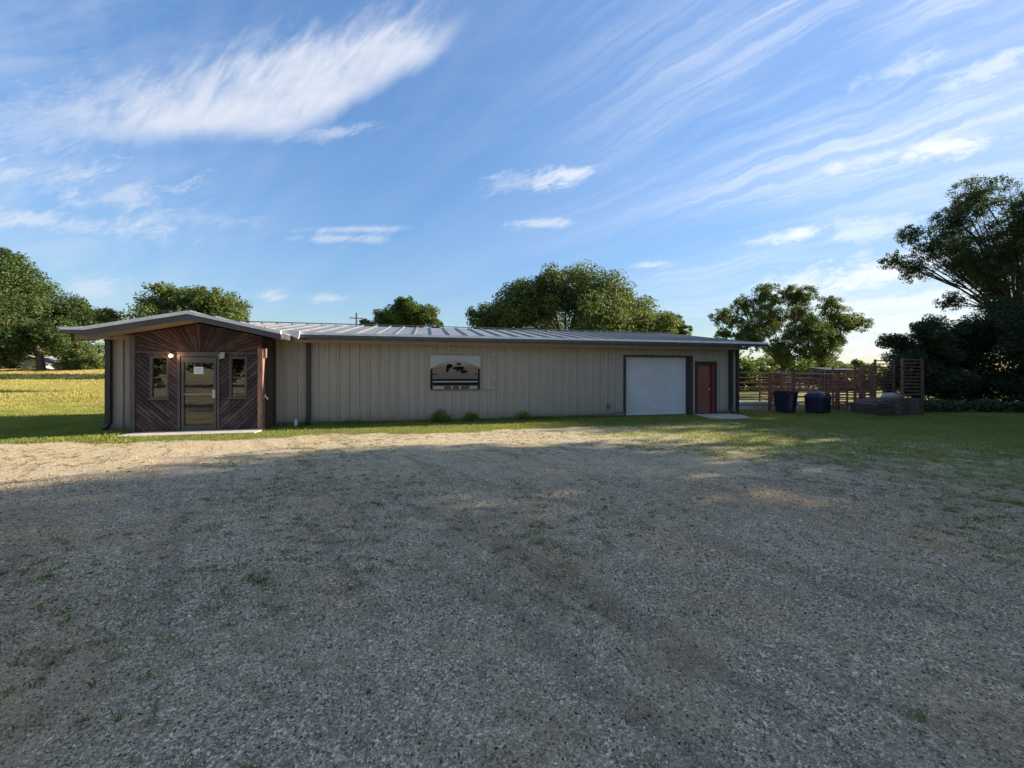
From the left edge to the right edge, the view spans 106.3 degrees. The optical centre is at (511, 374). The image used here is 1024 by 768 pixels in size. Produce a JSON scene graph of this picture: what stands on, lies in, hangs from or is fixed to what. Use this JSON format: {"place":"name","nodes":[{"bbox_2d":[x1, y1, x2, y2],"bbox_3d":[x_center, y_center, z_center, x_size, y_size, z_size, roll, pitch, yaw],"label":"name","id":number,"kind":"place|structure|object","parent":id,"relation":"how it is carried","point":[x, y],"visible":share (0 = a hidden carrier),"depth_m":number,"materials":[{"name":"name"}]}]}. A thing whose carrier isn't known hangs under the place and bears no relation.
{"place":"outdoors","nodes":[
{"label":"outdoors","id":0,"kind":"place"},
{"bbox_2d":[0,368,104,374],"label":"tall dry grass","id":1,"kind":"structure","parent":0,"point":[50,371],"depth_m":84.97,"materials":[{"name":"yellow plant"}]},
{"bbox_2d":[0,380,1023,767],"bbox_3d":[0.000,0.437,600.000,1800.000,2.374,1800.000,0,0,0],"label":"ground","id":2,"kind":"structure","parent":0,"point":[538,458],"depth_m":2.66,"materials":[{"name":"grey gravel"}]},
{"bbox_2d":[0,358,24,369],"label":"bush","id":3,"kind":"object","parent":2,"relation":"on","point":[7,366],"visible":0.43,"depth_m":91.95,"materials":[{"name":"green plant"}]},
{"bbox_2d":[16,357,59,368],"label":"house","id":4,"kind":"structure","parent":2,"relation":"on","point":[28,363],"depth_m":101.13,"materials":[{"name":"grey"}]},
{"bbox_2d":[28,366,52,368],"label":"parked car","id":5,"kind":"object","parent":2,"relation":"on","point":[47,367],"visible":0.33,"depth_m":96.47,"materials":[{"name":"white paint"}]},
{"bbox_2d":[0,247,101,370],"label":"tree","id":6,"kind":"object","parent":2,"relation":"on","point":[26,296],"visible":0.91,"depth_m":86.32,"materials":[{"name":"green plant"}]},
{"bbox_2d":[0,373,104,379],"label":"ditch weeds","id":7,"kind":"object","parent":2,"relation":"on","point":[50,376],"visible":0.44,"depth_m":79.90,"materials":[{"name":"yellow plant"}]},
{"bbox_2d":[0,374,104,414],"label":"field grass","id":8,"kind":"structure","parent":2,"relation":"on","point":[85,392],"depth_m":26.30,"materials":[{"name":"yellow plant"}]},
{"bbox_2d":[34,297,104,357],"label":"tree","id":9,"kind":"object","parent":2,"relation":"on","point":[64,307],"visible":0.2,"depth_m":100.48,"materials":[{"name":"green plant"}]},
{"bbox_2d":[52,339,104,370],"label":"bush","id":10,"kind":"object","parent":2,"relation":"on","point":[83,356],"visible":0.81,"depth_m":88.89,"materials":[{"name":"green plant"}]},
{"bbox_2d":[86,280,252,323],"bbox_3d":[-29.423,-3.199,34.124,11.805,9.804,8.396,0,0,0],"label":"tree","id":11,"kind":"object","parent":2,"relation":"on","point":[202,301],"visible":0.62,"depth_m":33.01,"materials":[{"name":"green plant"}]},
{"bbox_2d":[114,428,265,436],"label":"concrete slab","id":12,"kind":"structure","parent":2,"relation":"on","point":[196,432],"depth_m":10.34,"materials":[{"name":"concrete"}]},
{"bbox_2d":[359,295,443,327],"bbox_3d":[-11.230,-3.197,40.622,8.544,9.805,5.373,0,0,0],"label":"tree","id":13,"kind":"object","parent":2,"relation":"on","point":[403,311],"visible":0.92,"depth_m":39.41,"materials":[{"name":"green plant"}]},
{"bbox_2d":[59,310,767,432],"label":"metal building","id":14,"kind":"structure","parent":2,"relation":"on","point":[259,375],"depth_m":12.63,"materials":[{"name":"beige paint"}]},
{"bbox_2d":[147,356,169,399],"bbox_3d":[-9.669,0.105,10.542,0.500,1.190,0.135,0,0,-13],"label":"window","id":15,"kind":"structure","parent":14,"relation":"in","point":[152,397],"depth_m":10.52,"materials":[{"name":"grey wood"}]},
{"bbox_2d":[194,367,202,373],"bbox_3d":[-8.772,-0.110,10.749,0.230,0.200,0.006,0,0,-13],"label":"paper notice","id":16,"kind":"object","parent":14,"relation":"attached to","point":[198,370],"visible":1,"depth_m":10.75,"materials":[{"name":"white paper"}]},
{"bbox_2d":[181,357,216,430],"bbox_3d":[-8.752,0.550,10.726,0.850,2.060,0.159,0,0,-13],"label":"entrance door","id":17,"kind":"structure","parent":14,"relation":"in","point":[184,360],"depth_m":10.72,"materials":[{"name":"grey metal"}]},
{"bbox_2d":[227,357,247,398],"bbox_3d":[-7.806,0.105,10.962,0.500,1.190,0.135,0,0,-13],"label":"window","id":18,"kind":"structure","parent":14,"relation":"in","point":[231,377],"depth_m":10.93,"materials":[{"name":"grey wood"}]},
{"bbox_2d":[430,355,479,389],"bbox_3d":[-1.931,-0.120,13.146,1.700,1.320,0.026,0,0,-13],"label":"ranch sign","id":19,"kind":"object","parent":14,"relation":"attached to","point":[454,372],"visible":1,"depth_m":13.14,"materials":[{"name":"white metal"}]},
{"bbox_2d":[626,356,685,415],"bbox_3d":[5.624,0.448,15.083,2.730,2.280,0.060,0,0,-13],"label":"garage door","id":20,"kind":"structure","parent":14,"relation":"in","point":[654,385],"depth_m":15.08,"materials":[{"name":"white metal"}]},
{"bbox_2d":[698,364,709,412],"bbox_3d":[7.688,0.585,15.474,0.670,1.970,0.095,0,0,-13],"label":"side door","id":21,"kind":"structure","parent":14,"relation":"in","point":[703,369],"depth_m":15.48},
{"bbox_2d":[430,409,450,421],"bbox_3d":[-2.374,1.353,12.819,0.683,0.453,0.472,0,0,0],"label":"shrub","id":22,"kind":"object","parent":2,"relation":"on","point":[439,415],"visible":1,"depth_m":12.77,"materials":[{"name":"green plant"}]},
{"bbox_2d":[463,412,478,420],"bbox_3d":[-1.404,1.416,13.043,0.588,0.327,0.425,0,0,-27],"label":"shrub","id":23,"kind":"object","parent":2,"relation":"on","point":[469,416],"visible":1,"depth_m":12.98,"materials":[{"name":"green plant"}]},
{"bbox_2d":[0,430,1023,767],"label":"yard weeds","id":24,"kind":"object","parent":2,"relation":"on","point":[264,606],"visible":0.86,"depth_m":4.12,"materials":[{"name":"green plant"}]},
{"bbox_2d":[518,411,533,419],"bbox_3d":[0.469,1.426,13.442,0.591,0.308,0.380,0,0,0],"label":"shrub","id":25,"kind":"object","parent":2,"relation":"on","point":[525,413],"visible":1,"depth_m":13.41,"materials":[{"name":"green plant"}]},
{"bbox_2d":[465,259,681,333],"bbox_3d":[5.226,-4.558,35.910,19.688,12.556,11.192,0,0,22],"label":"tree","id":26,"kind":"object","parent":2,"relation":"on","point":[536,303],"visible":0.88,"depth_m":33.99,"materials":[{"name":"green plant"}]},
{"bbox_2d":[663,311,692,335],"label":"tree","id":27,"kind":"object","parent":2,"relation":"on","point":[681,330],"visible":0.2,"depth_m":43.66,"materials":[{"name":"green plant"}]},
{"bbox_2d":[694,413,749,418],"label":"concrete slab","id":28,"kind":"structure","parent":2,"relation":"on","point":[725,416],"depth_m":14.32,"materials":[{"name":"concrete"}]},
{"bbox_2d":[739,350,762,390],"bbox_3d":[21.095,-0.495,36.749,6.109,4.149,4.070,0,0,11],"label":"tree","id":29,"kind":"object","parent":2,"relation":"on","point":[744,366],"visible":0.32,"depth_m":35.79,"materials":[{"name":"green plant"}]},
{"bbox_2d":[739,375,771,398],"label":"pipe fence","id":30,"kind":"object","parent":2,"relation":"on","point":[754,387],"visible":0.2,"depth_m":22.98,"materials":[{"name":"metal"}]},
{"bbox_2d":[739,353,790,390],"bbox_3d":[23.853,-0.258,38.135,6.048,3.675,4.916,0,0,0],"label":"bush","id":31,"kind":"object","parent":2,"relation":"on","point":[766,368],"visible":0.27,"depth_m":36.90,"materials":[{"name":"green plant"}]},
{"bbox_2d":[739,371,792,404],"bbox_3d":[11.075,0.760,17.000,2.737,1.780,0.091,0,0,0],"label":"pipe fence","id":32,"kind":"object","parent":2,"relation":"on","point":[791,378],"visible":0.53,"depth_m":16.98,"materials":[{"name":"brown metal"}]},
{"bbox_2d":[739,401,798,409],"bbox_3d":[11.500,1.429,17.700,3.000,0.342,0.600,0,0,0],"label":"feed trough","id":33,"kind":"object","parent":2,"relation":"on","point":[753,407],"visible":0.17,"depth_m":17.40,"materials":[{"name":"grey metal"}]},
{"bbox_2d":[768,373,781,410],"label":"pipe fence","id":34,"kind":"object","parent":2,"relation":"on","point":[770,389],"visible":0.73,"depth_m":16.90,"materials":[{"name":"brown metal"}]},
{"bbox_2d":[759,373,809,401],"bbox_3d":[13.300,0.800,18.750,2.704,1.700,0.091,0,0,-7],"label":"pipe fence","id":35,"kind":"object","parent":2,"relation":"on","point":[760,385],"visible":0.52,"depth_m":18.73,"materials":[{"name":"brown metal"}]},
{"bbox_2d":[772,391,798,413],"bbox_3d":[11.343,1.145,15.912,0.884,0.910,0.688,0,0,-29],"label":"stock bin","id":36,"kind":"object","parent":2,"relation":"on","point":[785,401],"visible":0.96,"depth_m":15.67,"materials":[{"name":"blue plastic"}]},
{"bbox_2d":[757,356,815,366],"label":"tree","id":37,"kind":"object","parent":2,"relation":"on","point":[773,361],"depth_m":111.11,"materials":[{"name":"green plant"}]},
{"bbox_2d":[761,353,818,390],"bbox_3d":[27.913,-0.358,38.955,6.774,3.877,4.974,0,0,0],"label":"bush","id":38,"kind":"object","parent":2,"relation":"on","point":[796,368],"visible":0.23,"depth_m":38.14,"materials":[{"name":"green plant"}]},
{"bbox_2d":[707,282,874,390],"bbox_3d":[21.612,-2.696,29.897,11.817,8.809,6.048,0,0,0],"label":"tree","id":39,"kind":"object","parent":2,"relation":"on","point":[820,335],"visible":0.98,"depth_m":29.07,"materials":[{"name":"green plant"}]},
{"bbox_2d":[761,371,822,403],"bbox_3d":[13.950,0.750,19.500,0.091,1.800,5.112,0,0,6],"label":"pipe fence","id":40,"kind":"object","parent":2,"relation":"on","point":[821,377],"visible":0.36,"depth_m":17.96,"materials":[{"name":"metal"}]},
{"bbox_2d":[793,373,836,410],"bbox_3d":[13.425,0.790,17.000,1.937,1.720,0.091,0,0,0],"label":"pipe fence","id":41,"kind":"object","parent":2,"relation":"on","point":[795,381],"visible":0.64,"depth_m":16.98,"materials":[{"name":"brown metal"}]},
{"bbox_2d":[804,391,831,413],"bbox_3d":[12.620,1.145,15.850,0.832,0.910,0.736,0,0,-29],"label":"stock bin","id":42,"kind":"object","parent":2,"relation":"on","point":[817,402],"visible":0.95,"depth_m":15.60,"materials":[{"name":"blue plastic"}]},
{"bbox_2d":[772,375,868,398],"bbox_3d":[18.300,0.750,22.750,5.510,1.800,0.091,0,0,5],"label":"pipe fence","id":43,"kind":"object","parent":2,"relation":"on","point":[802,382],"visible":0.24,"depth_m":22.84,"materials":[{"name":"metal"}]},
{"bbox_2d":[799,405,844,408],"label":"concrete kerb","id":44,"kind":"structure","parent":2,"relation":"on","point":[803,407],"depth_m":17.75,"materials":[{"name":"grey concrete"}]},
{"bbox_2d":[817,379,847,410],"bbox_3d":[14.000,0.925,16.750,1.602,1.450,0.076,0,0,-11],"label":"pipe fence","id":45,"kind":"object","parent":2,"relation":"on","point":[819,387],"visible":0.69,"depth_m":16.78,"materials":[{"name":"brown metal"}]},
{"bbox_2d":[808,367,859,396],"bbox_3d":[17.650,0.600,21.100,1.700,2.000,1.400,0,0,0],"label":"pen shelter","id":46,"kind":"object","parent":2,"relation":"on","point":[817,369],"visible":0.36,"depth_m":21.47,"materials":[{"name":"brown metal"}]},
{"bbox_2d":[804,362,866,389],"bbox_3d":[31.967,0.038,37.929,5.448,3.084,3.697,0,0,0],"label":"bush","id":47,"kind":"object","parent":2,"relation":"on","point":[849,379],"visible":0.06,"depth_m":37.16,"materials":[{"name":"green plant"}]},
{"bbox_2d":[824,370,869,402],"bbox_3d":[16.000,0.725,18.300,2.097,1.850,0.091,0,0,6],"label":"pipe fence","id":48,"kind":"object","parent":2,"relation":"on","point":[825,371],"visible":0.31,"depth_m":18.34,"materials":[{"name":"metal"}]},
{"bbox_2d":[837,373,860,410],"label":"pipe fence","id":49,"kind":"object","parent":2,"relation":"on","point":[838,389],"visible":0.55,"depth_m":17.03,"materials":[{"name":"brown metal"}]},
{"bbox_2d":[834,370,863,398],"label":"pipe fence","id":50,"kind":"object","parent":2,"relation":"on","point":[862,382],"visible":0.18,"depth_m":17.29,"materials":[{"name":"brown metal"}]},
{"bbox_2d":[832,367,872,408],"bbox_3d":[15.450,0.650,17.450,1.609,2.000,0.084,0,0,11],"label":"pipe fence","id":51,"kind":"object","parent":2,"relation":"on","point":[833,385],"visible":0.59,"depth_m":17.45,"materials":[{"name":"brown metal"}]},
{"bbox_2d":[834,359,883,368],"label":"tree","id":52,"kind":"object","parent":2,"relation":"on","point":[857,362],"visible":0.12,"depth_m":106.97,"materials":[{"name":"green plant"}]},
{"bbox_2d":[845,365,885,390],"bbox_3d":[35.160,0.288,38.846,5.733,2.584,3.839,0,0,0],"label":"bush","id":53,"kind":"object","parent":2,"relation":"on","point":[868,378],"visible":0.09,"depth_m":37.99,"materials":[{"name":"green plant"}]},
{"bbox_2d":[863,367,873,396],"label":"pipe fence","id":54,"kind":"object","parent":2,"relation":"on","point":[865,382],"visible":0.19,"depth_m":17.60,"materials":[{"name":"metal"}]},
{"bbox_2d":[850,358,923,415],"bbox_3d":[15.138,0.485,15.531,1.880,2.230,1.200,0,0,-1],"label":"loading chute","id":55,"kind":"object","parent":2,"relation":"on","point":[913,406],"visible":0.77,"depth_m":15.17,"materials":[{"name":"metal"}]},
{"bbox_2d":[869,396,904,415],"bbox_3d":[14.211,1.143,14.544,1.281,0.864,0.634,0,0,0],"label":"brush pile","id":56,"kind":"object","parent":2,"relation":"on","point":[887,408],"visible":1,"depth_m":14.45,"materials":[{"name":"plant"}]},
{"bbox_2d":[866,313,982,403],"bbox_3d":[20.454,-0.646,19.060,4.114,4.706,3.518,0,0,0],"label":"cedar","id":57,"kind":"object","parent":2,"relation":"on","point":[928,344],"visible":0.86,"depth_m":18.53,"materials":[{"name":"green plant"}]},
{"bbox_2d":[924,396,963,411],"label":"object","id":58,"kind":"object","parent":2,"relation":"on","point":[933,405],"visible":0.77,"depth_m":16.20,"materials":[{"name":"green plant"}]},
{"bbox_2d":[876,173,1023,311],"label":"tree","id":59,"kind":"object","parent":2,"relation":"on","point":[987,269],"visible":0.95,"depth_m":21.02,"materials":[{"name":"green plant"}]},
{"bbox_2d":[910,313,1023,404],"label":"cedar","id":60,"kind":"object","parent":2,"relation":"on","point":[980,346],"visible":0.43,"depth_m":19.17,"materials":[{"name":"green plant"}]},
{"bbox_2d":[952,398,1015,411],"bbox_3d":[20.254,1.285,16.436,2.293,0.590,1.152,0,0,0],"label":"weed clump","id":61,"kind":"object","parent":2,"relation":"on","point":[987,405],"visible":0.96,"depth_m":16.25,"materials":[{"name":"green plant"}]},
{"bbox_2d":[957,288,1023,407],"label":"cedar","id":62,"kind":"object","parent":2,"relation":"on","point":[1008,315],"visible":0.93,"depth_m":18.02,"materials":[{"name":"green plant"}]},
{"bbox_2d":[1008,401,1023,411],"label":"weed clump","id":63,"kind":"object","parent":2,"relation":"on","point":[1018,406],"visible":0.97,"depth_m":16.19,"materials":[{"name":"green plant"}]},
{"bbox_2d":[0,404,1023,496],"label":"lawn grass","id":64,"kind":"structure","parent":0,"point":[57,421],"depth_m":11.29,"materials":[{"name":"green plant"}]},
{"bbox_2d":[0,0,1023,373],"label":"sky","id":65,"kind":"structure","parent":0,"point":[309,161],"materials":[{"name":"blue"}]},
{"bbox_2d":[881,393,900,398],"bbox_3d":[15.150,0.843,15.350,0.726,0.235,0.450,0,0,0],"label":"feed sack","id":66,"kind":"object","parent":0,"point":[892,395],"visible":0.81,"depth_m":15.20,"materials":[{"name":"white plastic"}]}
]}

